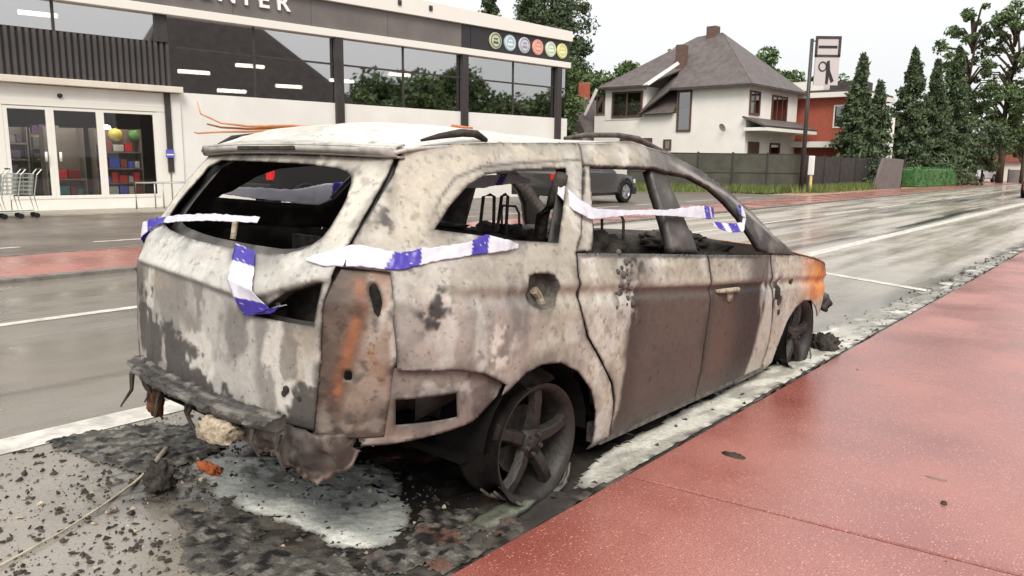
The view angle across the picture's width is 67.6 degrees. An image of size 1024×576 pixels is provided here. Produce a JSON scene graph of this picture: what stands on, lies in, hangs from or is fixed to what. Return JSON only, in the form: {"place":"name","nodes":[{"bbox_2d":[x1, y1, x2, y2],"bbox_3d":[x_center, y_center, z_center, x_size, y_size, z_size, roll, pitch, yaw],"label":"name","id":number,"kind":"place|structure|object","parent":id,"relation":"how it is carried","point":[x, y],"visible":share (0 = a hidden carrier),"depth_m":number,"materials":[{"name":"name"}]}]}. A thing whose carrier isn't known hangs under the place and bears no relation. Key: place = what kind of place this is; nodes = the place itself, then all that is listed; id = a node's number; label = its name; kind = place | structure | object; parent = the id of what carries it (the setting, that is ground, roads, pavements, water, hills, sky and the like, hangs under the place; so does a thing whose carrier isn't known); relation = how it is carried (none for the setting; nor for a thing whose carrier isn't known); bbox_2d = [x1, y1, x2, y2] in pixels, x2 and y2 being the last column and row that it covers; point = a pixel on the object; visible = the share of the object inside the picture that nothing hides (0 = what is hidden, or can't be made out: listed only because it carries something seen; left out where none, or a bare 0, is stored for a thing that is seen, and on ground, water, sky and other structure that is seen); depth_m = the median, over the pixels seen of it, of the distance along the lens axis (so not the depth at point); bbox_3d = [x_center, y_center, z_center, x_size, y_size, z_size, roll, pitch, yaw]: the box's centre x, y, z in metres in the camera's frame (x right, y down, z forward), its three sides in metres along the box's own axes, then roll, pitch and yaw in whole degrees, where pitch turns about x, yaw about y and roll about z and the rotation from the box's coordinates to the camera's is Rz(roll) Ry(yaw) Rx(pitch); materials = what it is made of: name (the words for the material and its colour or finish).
{"place":"outdoors","nodes":[
{"label":"outdoors","id":0,"kind":"place"},
{"bbox_2d":[0,191,796,255],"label":"forecourt","id":1,"kind":"structure","parent":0,"point":[25,235],"depth_m":14.80,"materials":[{"name":"concrete"}]},
{"bbox_2d":[0,168,9,219],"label":"shopping trolley","id":2,"kind":"object","parent":1,"relation":"on","point":[4,216],"visible":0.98,"depth_m":15.57,"materials":[{"name":"silver metal"}]},
{"bbox_2d":[0,168,26,218],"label":"shopping trolley","id":3,"kind":"object","parent":1,"relation":"on","point":[20,215],"visible":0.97,"depth_m":15.86,"materials":[{"name":"silver metal"}]},
{"bbox_2d":[0,168,42,217],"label":"shopping trolley","id":4,"kind":"object","parent":1,"relation":"on","point":[29,190],"visible":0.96,"depth_m":16.13,"materials":[{"name":"silver metal"}]},
{"bbox_2d":[135,181,185,208],"bbox_3d":[-8.683,-2.346,19.293,1.550,0.663,0.050,-8,13,-43],"label":"trolley rail","id":5,"kind":"object","parent":1,"relation":"on","point":[162,183],"visible":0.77,"depth_m":19.09,"materials":[{"name":"silver metal"}]},
{"bbox_2d":[0,0,572,217],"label":"shop","id":6,"kind":"structure","parent":1,"relation":"on","point":[154,71],"depth_m":21.23,"materials":[{"name":"paint"}]},
{"bbox_2d":[8,127,32,195],"bbox_3d":[-12.666,-3.062,19.340,0.760,2.000,0.500,-8,13,-43],"label":"shelf unit","id":7,"kind":"object","parent":6,"relation":"on","point":[24,160],"visible":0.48,"depth_m":19.50,"materials":[{"name":"silver metal"}]},
{"bbox_2d":[10,150,20,158],"bbox_3d":[-12.534,-3.363,19.293,0.234,0.209,0.250,-8,13,-43],"label":"packet","id":8,"kind":"object","parent":7,"relation":"on","point":[15,154],"visible":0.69,"depth_m":19.20,"materials":[{"name":"purple cardboard"}]},
{"bbox_2d":[0,0,51,29],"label":"window pane","id":9,"kind":"structure","parent":6,"relation":"in","point":[23,13],"depth_m":17.33,"materials":[{"name":"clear glass"}]},
{"bbox_2d":[2,105,56,199],"bbox_3d":[-11.139,-3.116,17.678,0.930,2.130,0.062,-8,13,-43],"label":"door leaf","id":10,"kind":"structure","parent":6,"relation":"in","point":[4,107],"depth_m":17.72,"materials":[{"name":"white"}]},
{"bbox_2d":[27,128,43,195],"bbox_3d":[-12.340,-3.243,20.453,0.940,2.000,0.500,-8,13,-43],"label":"shelf unit","id":11,"kind":"object","parent":6,"relation":"on","point":[34,165],"visible":0.17,"depth_m":20.37,"materials":[{"name":"silver metal"}]},
{"bbox_2d":[29,125,37,133],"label":"packet","id":12,"kind":"object","parent":11,"relation":"on","point":[33,129],"visible":0.88,"depth_m":19.93,"materials":[{"name":"purple"}]},
{"bbox_2d":[31,137,39,146],"bbox_3d":[-12.504,-3.827,20.075,0.168,0.267,0.250,-8,13,-43],"label":"packet","id":13,"kind":"object","parent":11,"relation":"on","point":[34,141],"visible":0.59,"depth_m":19.98,"materials":[{"name":"grey cardboard"}]},
{"bbox_2d":[38,126,87,195],"bbox_3d":[-11.436,-3.079,19.533,0.900,2.000,0.500,-8,13,-43],"label":"shelf unit","id":14,"kind":"object","parent":6,"relation":"on","point":[70,146],"visible":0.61,"depth_m":19.68,"materials":[{"name":"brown metal"}]},
{"bbox_2d":[58,170,67,178],"bbox_3d":[-11.461,-2.888,19.426,0.270,0.214,0.250,-8,13,-43],"label":"packet","id":15,"kind":"object","parent":14,"relation":"on","point":[63,174],"visible":0.56,"depth_m":19.36,"materials":[{"name":"red cardboard"}]},
{"bbox_2d":[60,186,69,194],"bbox_3d":[-11.446,-2.484,19.512,0.268,0.230,0.250,-8,13,-43],"label":"packet","id":16,"kind":"object","parent":14,"relation":"on","point":[64,190],"visible":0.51,"depth_m":19.43,"materials":[{"name":"teal cardboard"}]},
{"bbox_2d":[67,170,79,178],"bbox_3d":[-11.252,-2.920,19.619,0.264,0.219,0.250,-8,13,-43],"label":"packet","id":17,"kind":"object","parent":14,"relation":"on","point":[73,174],"visible":0.86,"depth_m":19.52,"materials":[{"name":"red cardboard"}]},
{"bbox_2d":[49,107,105,198],"bbox_3d":[-10.408,-3.219,18.355,1.075,2.130,0.062,-8,13,-43],"label":"door leaf","id":18,"kind":"structure","parent":6,"relation":"in","point":[97,112],"depth_m":18.34,"materials":[{"name":"white"}]},
{"bbox_2d":[53,1,154,40],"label":"window pane","id":19,"kind":"structure","parent":6,"relation":"in","point":[69,17],"depth_m":18.39,"materials":[{"name":"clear glass"}]},
{"bbox_2d":[88,128,144,194],"bbox_3d":[-10.370,-3.162,20.116,1.140,2.000,0.500,-8,13,-43],"label":"shelf unit","id":20,"kind":"object","parent":6,"relation":"on","point":[136,154],"visible":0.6,"depth_m":20.20,"materials":[{"name":"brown metal"}]},
{"bbox_2d":[107,158,119,167],"bbox_3d":[-10.397,-3.269,19.953,0.256,0.259,0.250,-8,13,-43],"label":"packet","id":21,"kind":"object","parent":20,"relation":"on","point":[113,162],"visible":0.8,"depth_m":19.86,"materials":[{"name":"blue cardboard"}]},
{"bbox_2d":[109,172,118,181],"bbox_3d":[-10.411,-2.893,20.008,0.156,0.260,0.250,-8,13,-43],"label":"packet","id":22,"kind":"object","parent":20,"relation":"on","point":[114,176],"visible":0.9,"depth_m":19.91,"materials":[{"name":"red cardboard"}]},
{"bbox_2d":[109,186,118,193],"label":"packet","id":23,"kind":"object","parent":20,"relation":"on","point":[113,189],"visible":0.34,"depth_m":19.94,"materials":[{"name":"grey cardboard"}]},
{"bbox_2d":[108,128,122,140],"bbox_3d":[-10.333,-3.989,19.933,0.341,0.340,0.338,9,12,40],"label":"ball","id":24,"kind":"object","parent":20,"relation":"on","point":[114,134],"visible":1,"depth_m":19.82,"materials":[{"name":"yellow plastic"}]},
{"bbox_2d":[112,145,123,150],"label":"packet","id":25,"kind":"object","parent":20,"relation":"on","point":[117,147],"visible":0.72,"depth_m":19.87,"materials":[{"name":"grey"}]},
{"bbox_2d":[118,185,127,193],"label":"packet","id":26,"kind":"object","parent":20,"relation":"on","point":[123,189],"visible":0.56,"depth_m":20.09,"materials":[{"name":"blue cardboard"}]},
{"bbox_2d":[122,143,132,151],"bbox_3d":[-10.126,-3.699,20.135,0.190,0.215,0.250,-8,13,-43],"label":"packet","id":27,"kind":"object","parent":20,"relation":"on","point":[127,147],"visible":0.95,"depth_m":20.04,"materials":[{"name":"red cardboard"}]},
{"bbox_2d":[128,130,138,140],"bbox_3d":[-9.991,-4.028,20.252,0.301,0.300,0.299,9,12,40],"label":"ball","id":28,"kind":"object","parent":20,"relation":"on","point":[133,135],"visible":1,"depth_m":20.15,"materials":[{"name":"green plastic"}]},
{"bbox_2d":[131,172,139,181],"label":"packet","id":29,"kind":"object","parent":20,"relation":"on","point":[136,176],"visible":0.8,"depth_m":20.28,"materials":[{"name":"red cardboard"}]},
{"bbox_2d":[99,109,160,197],"bbox_3d":[-9.537,-3.343,19.164,1.315,2.130,0.062,-8,13,-43],"label":"door leaf","id":30,"kind":"structure","parent":6,"relation":"in","point":[102,112],"depth_m":19.12,"materials":[{"name":"white"}]},
{"bbox_2d":[167,16,564,118],"bbox_3d":[-3.362,-6.724,24.508,14.780,1.880,0.015,-8,13,-43],"label":"window pane","id":31,"kind":"structure","parent":6,"relation":"in","point":[198,72],"depth_m":22.93,"materials":[{"name":"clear glass"}]},
{"bbox_2d":[235,166,349,203],"bbox_3d":[-4.695,-2.994,19.899,1.856,1.898,4.600,9,13,42],"label":"parked car","id":32,"kind":"object","parent":1,"relation":"on","point":[296,177],"visible":0.07,"depth_m":18.24,"materials":[{"name":"black paint"}]},
{"bbox_2d":[511,169,635,202],"bbox_3d":[2.120,-3.511,24.584,1.876,1.547,4.700,9,12,40],"label":"parked car","id":33,"kind":"object","parent":1,"relation":"on","point":[621,188],"visible":0.34,"depth_m":23.98,"materials":[{"name":"grey paint"}]},
{"bbox_2d":[0,181,1018,277],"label":"cycle lane","id":34,"kind":"structure","parent":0,"point":[26,265],"depth_m":10.23,"materials":[{"name":"red asphalt"}]},
{"bbox_2d":[955,119,1018,182],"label":"bushy tree","id":35,"kind":"object","parent":34,"relation":"on","point":[988,155],"visible":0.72,"depth_m":59.48,"materials":[{"name":"green plant"}]},
{"bbox_2d":[968,0,1023,182],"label":"tall tree","id":36,"kind":"object","parent":34,"relation":"on","point":[1012,19],"visible":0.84,"depth_m":61.47,"materials":[{"name":"green plant"}]},
{"bbox_2d":[1007,169,1023,181],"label":"fence","id":37,"kind":"object","parent":34,"relation":"on","point":[1013,175],"visible":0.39,"depth_m":67.16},
{"bbox_2d":[0,205,1023,575],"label":"parking lane","id":38,"kind":"structure","parent":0,"point":[932,255],"depth_m":3.22,"materials":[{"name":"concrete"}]},
{"bbox_2d":[0,447,168,566],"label":"loose cable","id":39,"kind":"object","parent":38,"relation":"on","point":[162,453],"visible":0.82,"depth_m":2.93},
{"bbox_2d":[45,417,228,473],"bbox_3d":[-1.748,0.729,3.622,0.775,0.032,0.588,9,12,40],"label":"burnt crust","id":40,"kind":"object","parent":38,"relation":"on","point":[124,446],"visible":0.91,"depth_m":3.59},
{"bbox_2d":[142,458,177,492],"bbox_3d":[-1.434,0.753,3.115,0.119,0.111,0.135,9,12,40],"label":"charred block","id":41,"kind":"object","parent":38,"relation":"on","point":[159,476],"depth_m":3.09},
{"bbox_2d":[196,461,220,475],"bbox_3d":[-1.311,0.775,3.318,0.179,0.030,0.060,9,12,40],"label":"orange fragment","id":42,"kind":"object","parent":38,"relation":"on","point":[209,467],"visible":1,"depth_m":3.30,"materials":[{"name":"plastic"}]},
{"bbox_2d":[0,411,506,575],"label":"charcoal crumbs","id":43,"kind":"object","parent":38,"relation":"on","point":[160,542],"visible":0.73,"depth_m":2.92,"materials":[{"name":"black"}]},
{"bbox_2d":[169,508,362,575],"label":"burnt crust","id":44,"kind":"object","parent":38,"relation":"on","point":[219,543],"visible":1,"depth_m":2.63},
{"bbox_2d":[190,455,411,548],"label":"foam puddle","id":45,"kind":"object","parent":38,"relation":"on","point":[384,519],"visible":0.84,"depth_m":3.06,"materials":[{"name":"white liquid"}]},
{"bbox_2d":[357,508,524,575],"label":"burnt crust","id":46,"kind":"object","parent":38,"relation":"on","point":[437,548],"visible":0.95,"depth_m":2.69},
{"bbox_2d":[120,101,832,506],"bbox_3d":[0.345,-0.172,4.555,1.850,1.601,4.806,9,11,40],"label":"burnt car","id":47,"kind":"object","parent":38,"relation":"on","point":[532,349],"visible":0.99,"depth_m":2.98,"materials":[{"name":"metal"}]},
{"bbox_2d":[141,213,259,242],"bbox_3d":[-1.270,-0.206,3.158,0.922,0.232,0.181,9,12,40],"label":"police tape","id":48,"kind":"object","parent":47,"relation":"attached to","point":[148,225],"visible":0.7,"depth_m":3.07,"materials":[{"name":"white plastic"}]},
{"bbox_2d":[195,414,244,445],"bbox_3d":[-1.032,0.486,2.686,0.216,0.076,0.131,9,12,40],"label":"ash clump","id":49,"kind":"object","parent":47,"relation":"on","point":[211,429],"visible":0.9,"depth_m":2.63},
{"bbox_2d":[226,243,279,315],"bbox_3d":[-0.895,-0.022,2.628,0.350,0.232,0.094,9,12,40],"label":"police tape","id":50,"kind":"object","parent":47,"relation":"attached to","point":[239,278],"visible":1,"depth_m":2.63,"materials":[{"name":"white plastic"}]},
{"bbox_2d":[225,182,342,204],"bbox_3d":[-1.159,-0.485,3.953,0.008,0.133,0.736,9,11,40],"label":"police tape","id":51,"kind":"object","parent":47,"relation":"attached to","point":[318,194],"visible":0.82,"depth_m":3.99,"materials":[{"name":"grey plastic"}]},
{"bbox_2d":[305,234,518,269],"bbox_3d":[-0.292,-0.125,2.617,0.790,0.095,0.163,-4,11,-26],"label":"police tape","id":52,"kind":"object","parent":47,"relation":"on","point":[363,256],"visible":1,"depth_m":2.52,"materials":[{"name":"white plastic"}]},
{"bbox_2d":[466,174,529,187],"bbox_3d":[-0.095,-0.557,3.972,0.015,0.073,0.563,10,13,44],"label":"police tape","id":53,"kind":"object","parent":47,"relation":"attached to","point":[484,181],"visible":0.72,"depth_m":3.99,"materials":[{"name":"grey plastic"}]},
{"bbox_2d":[557,186,713,218],"bbox_3d":[0.669,-0.421,3.719,0.127,0.206,1.379,9,11,40],"label":"police tape","id":54,"kind":"object","parent":47,"relation":"attached to","point":[577,204],"visible":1,"depth_m":3.51,"materials":[{"name":"white plastic"}]},
{"bbox_2d":[713,205,745,232],"bbox_3d":[1.250,-0.393,4.348,0.259,0.157,0.061,-6,12,-35],"label":"police tape","id":55,"kind":"object","parent":47,"relation":"attached to","point":[734,227],"visible":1,"depth_m":4.36,"materials":[{"name":"white plastic"}]},
{"bbox_2d":[471,499,536,529],"bbox_3d":[-0.024,0.859,2.954,0.099,0.027,0.338,9,12,40],"label":"melted glass","id":56,"kind":"object","parent":38,"relation":"on","point":[490,518],"visible":0.91,"depth_m":2.92,"materials":[{"name":"green glass"}]},
{"bbox_2d":[551,256,1009,497],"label":"gutter crumbs","id":57,"kind":"object","parent":38,"relation":"on","point":[554,495],"visible":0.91,"depth_m":6.81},
{"bbox_2d":[573,247,1023,488],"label":"gutter foam","id":58,"kind":"object","parent":38,"relation":"on","point":[614,462],"visible":0.94,"depth_m":4.52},
{"bbox_2d":[810,332,841,351],"bbox_3d":[2.306,0.387,5.664,0.222,0.135,0.239,9,12,40],"label":"debris pile","id":59,"kind":"object","parent":58,"relation":"on","point":[828,341],"visible":0.97,"depth_m":5.61,"materials":[{"name":"grey"}]},
{"bbox_2d":[826,272,929,291],"bbox_3d":[4.094,-0.139,9.371,0.137,0.001,2.281,-4,10,-25],"label":"road marking","id":60,"kind":"object","parent":38,"relation":"on","point":[898,285],"visible":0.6,"depth_m":8.94,"materials":[{"name":"white paint"}]},
{"bbox_2d":[0,184,1023,438],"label":"road","id":61,"kind":"structure","parent":0,"point":[62,370],"depth_m":6.65,"materials":[{"name":"grey asphalt"}]},
{"bbox_2d":[0,413,131,454],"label":"road marking","id":62,"kind":"object","parent":61,"relation":"on","point":[24,441],"visible":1,"depth_m":3.78,"materials":[{"name":"white paint"}]},
{"bbox_2d":[0,305,136,325],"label":"road marking","id":63,"kind":"object","parent":61,"relation":"on","point":[62,316],"depth_m":6.49,"materials":[{"name":"white paint"}]},
{"bbox_2d":[116,203,1023,421],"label":"road marking","id":64,"kind":"object","parent":61,"relation":"on","point":[139,413],"visible":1,"depth_m":12.20,"materials":[{"name":"white paint"}]},
{"bbox_2d":[988,88,1023,183],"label":"bushy tree","id":65,"kind":"object","parent":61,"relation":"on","point":[1018,150],"visible":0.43,"depth_m":62.62,"materials":[{"name":"green plant"}]},
{"bbox_2d":[564,83,604,140],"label":"house","id":66,"kind":"structure","parent":0,"point":[584,124],"depth_m":50.80,"materials":[{"name":"stone"}]},
{"bbox_2d":[584,25,816,174],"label":"white house","id":67,"kind":"structure","parent":0,"point":[723,93],"depth_m":46.12,"materials":[{"name":"paint"}]},
{"bbox_2d":[596,95,604,114],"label":"window","id":68,"kind":"structure","parent":67,"relation":"in","point":[600,99],"depth_m":49.82,"materials":[{"name":"brown wood"}]},
{"bbox_2d":[611,90,642,117],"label":"window","id":69,"kind":"structure","parent":67,"relation":"in","point":[626,103],"depth_m":48.39,"materials":[{"name":"brown"}]},
{"bbox_2d":[663,139,671,149],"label":"window","id":70,"kind":"structure","parent":67,"relation":"in","point":[666,142],"depth_m":46.84,"materials":[{"name":"brown"}]},
{"bbox_2d":[676,90,692,131],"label":"window","id":71,"kind":"structure","parent":67,"relation":"in","point":[684,98],"depth_m":45.83,"materials":[{"name":"brown"}]},
{"bbox_2d":[747,141,759,153],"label":"door","id":72,"kind":"structure","parent":67,"relation":"in","point":[753,147],"depth_m":44.26,"materials":[{"name":"brown wood"}]},
{"bbox_2d":[748,90,761,115],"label":"window","id":73,"kind":"structure","parent":67,"relation":"in","point":[755,96],"depth_m":43.78,"materials":[{"name":"brown wood"}]},
{"bbox_2d":[769,143,779,153],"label":"window","id":74,"kind":"structure","parent":67,"relation":"in","point":[774,148],"depth_m":46.45,"materials":[{"name":"brown"}]},
{"bbox_2d":[771,95,787,121],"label":"window","id":75,"kind":"structure","parent":67,"relation":"in","point":[779,106],"depth_m":46.29,"materials":[{"name":"brown wood"}]},
{"bbox_2d":[460,180,978,569],"bbox_3d":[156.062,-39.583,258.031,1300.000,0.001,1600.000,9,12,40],"label":"ground","id":76,"kind":"structure","parent":0,"point":[782,386],"depth_m":4.64,"materials":[{"name":"soil"}]},
{"bbox_2d":[0,187,922,256],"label":"lane edging","id":77,"kind":"object","parent":76,"relation":"on","point":[467,221],"visible":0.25,"depth_m":11.13,"materials":[{"name":"paint"}]},
{"bbox_2d":[477,0,501,16],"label":"conifer","id":78,"kind":"object","parent":76,"relation":"on","point":[490,7],"visible":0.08,"depth_m":47.80,"materials":[{"name":"green plant"}]},
{"bbox_2d":[0,183,1019,283],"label":"kerb","id":79,"kind":"structure","parent":76,"relation":"on","point":[9,280],"depth_m":8.99,"materials":[{"name":"concrete"}]},
{"bbox_2d":[514,0,574,129],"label":"conifer","id":80,"kind":"object","parent":76,"relation":"on","point":[529,14],"visible":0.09,"depth_m":47.31,"materials":[{"name":"green plant"}]},
{"bbox_2d":[513,0,600,87],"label":"dark tree","id":81,"kind":"object","parent":76,"relation":"on","point":[556,15],"visible":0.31,"depth_m":57.78,"materials":[{"name":"green plant"}]},
{"bbox_2d":[564,58,589,139],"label":"bushy tree","id":82,"kind":"object","parent":76,"relation":"on","point":[574,104],"visible":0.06,"depth_m":46.88,"materials":[{"name":"green plant"}]},
{"bbox_2d":[566,59,616,99],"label":"round tree","id":83,"kind":"object","parent":76,"relation":"on","point":[594,80],"visible":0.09,"depth_m":58.62,"materials":[{"name":"green plant"}]},
{"bbox_2d":[612,60,675,112],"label":"round tree","id":84,"kind":"object","parent":76,"relation":"on","point":[624,67],"visible":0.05,"depth_m":58.86,"materials":[{"name":"green plant"}]},
{"bbox_2d":[627,152,800,188],"bbox_3d":[9.640,-5.518,36.397,8.340,1.880,0.120,1,9,-1],"label":"fence","id":85,"kind":"object","parent":76,"relation":"on","point":[742,169],"visible":0.42,"depth_m":36.37,"materials":[{"name":"metal"}]},
{"bbox_2d":[634,181,880,193],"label":"grass","id":86,"kind":"structure","parent":76,"relation":"on","point":[826,187],"depth_m":36.01,"materials":[{"name":"green plant"}]},
{"bbox_2d":[755,46,805,82],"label":"round tree","id":87,"kind":"object","parent":76,"relation":"on","point":[771,58],"visible":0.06,"depth_m":58.85,"materials":[{"name":"green plant"}]},
{"bbox_2d":[791,81,894,157],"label":"brick house","id":88,"kind":"structure","parent":76,"relation":"on","point":[827,102],"depth_m":48.03,"materials":[{"name":"red"}]},
{"bbox_2d":[832,105,844,127],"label":"window","id":89,"kind":"structure","parent":88,"relation":"in","point":[833,126],"depth_m":47.40,"materials":[{"name":"white"}]},
{"bbox_2d":[824,52,884,185],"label":"conifer","id":90,"kind":"object","parent":76,"relation":"on","point":[858,119],"visible":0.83,"depth_m":43.95,"materials":[{"name":"green plant"}]},
{"bbox_2d":[804,155,905,190],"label":"fence","id":91,"kind":"object","parent":76,"relation":"on","point":[832,170],"visible":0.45,"depth_m":40.13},
{"bbox_2d":[869,78,903,173],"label":"conifer","id":92,"kind":"object","parent":76,"relation":"on","point":[884,124],"visible":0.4,"depth_m":45.14,"materials":[{"name":"green plant"}]},
{"bbox_2d":[889,45,949,185],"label":"conifer","id":93,"kind":"object","parent":76,"relation":"on","point":[908,130],"visible":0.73,"depth_m":51.81,"materials":[{"name":"green plant"}]},
{"bbox_2d":[900,58,968,185],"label":"conifer","id":94,"kind":"object","parent":76,"relation":"on","point":[939,106],"visible":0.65,"depth_m":52.71,"materials":[{"name":"green plant"}]},
{"bbox_2d":[935,44,986,184],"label":"conifer","id":95,"kind":"object","parent":76,"relation":"on","point":[956,79],"visible":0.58,"depth_m":54.23,"materials":[{"name":"green plant"}]},
{"bbox_2d":[932,2,1007,127],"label":"tall tree","id":96,"kind":"object","parent":76,"relation":"on","point":[972,38],"visible":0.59,"depth_m":62.10,"materials":[{"name":"green plant"}]},
{"bbox_2d":[984,147,1021,180],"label":"red roofed house","id":97,"kind":"structure","parent":76,"relation":"on","point":[1012,162],"depth_m":71.95,"materials":[{"name":"paint"}]},
{"bbox_2d":[424,0,1023,133],"label":"sky","id":98,"kind":"structure","parent":0,"point":[888,31],"materials":[{"name":"white"}]},
{"bbox_2d":[450,252,1023,575],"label":"pavement","id":99,"kind":"structure","parent":0,"point":[842,455],"depth_m":3.30,"materials":[{"name":"red asphalt"}]},
{"bbox_2d":[721,451,745,459],"bbox_3d":[1.034,0.778,3.574,0.120,0.017,0.048,9,12,40],"label":"charred flake","id":100,"kind":"object","parent":99,"relation":"on","point":[734,455],"visible":1,"depth_m":3.56,"materials":[{"name":"grey"}]},
{"bbox_2d":[769,181,994,195],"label":"pavement","id":101,"kind":"structure","parent":0,"point":[802,194],"depth_m":35.61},
{"bbox_2d":[872,158,903,188],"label":"leaning panel","id":102,"kind":"object","parent":101,"relation":"on","point":[888,174],"visible":0.81,"depth_m":43.25,"materials":[{"name":"concrete"}]},
{"bbox_2d":[901,166,959,186],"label":"hedge","id":103,"kind":"object","parent":101,"relation":"on","point":[923,177],"visible":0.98,"depth_m":48.67,"materials":[{"name":"green plant"}]},
{"bbox_2d":[968,167,995,181],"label":"parked car","id":104,"kind":"object","parent":101,"relation":"on","point":[991,176],"visible":0.3,"depth_m":65.37,"materials":[{"name":"white paint"}]},
{"label":"verge","id":105,"kind":"structure","parent":0,"visible":0},
{"bbox_2d":[799,36,841,191],"bbox_3d":[14.244,-7.959,35.456,1.429,7.120,0.219,0,9,-2],"label":"sign post","id":106,"kind":"object","parent":105,"relation":"on","point":[827,58],"visible":0.98,"depth_m":35.04,"materials":[{"name":"metal"}]},
{"label":"verge","id":107,"kind":"structure","parent":0,"visible":0},
{"bbox_2d":[808,156,814,190],"bbox_3d":[14.177,-5.376,36.284,0.280,1.750,0.170,9,12,40],"label":"marker post","id":108,"kind":"object","parent":107,"relation":"on","point":[811,163],"visible":0.94,"depth_m":36.17,"materials":[{"name":"yellow paint"}]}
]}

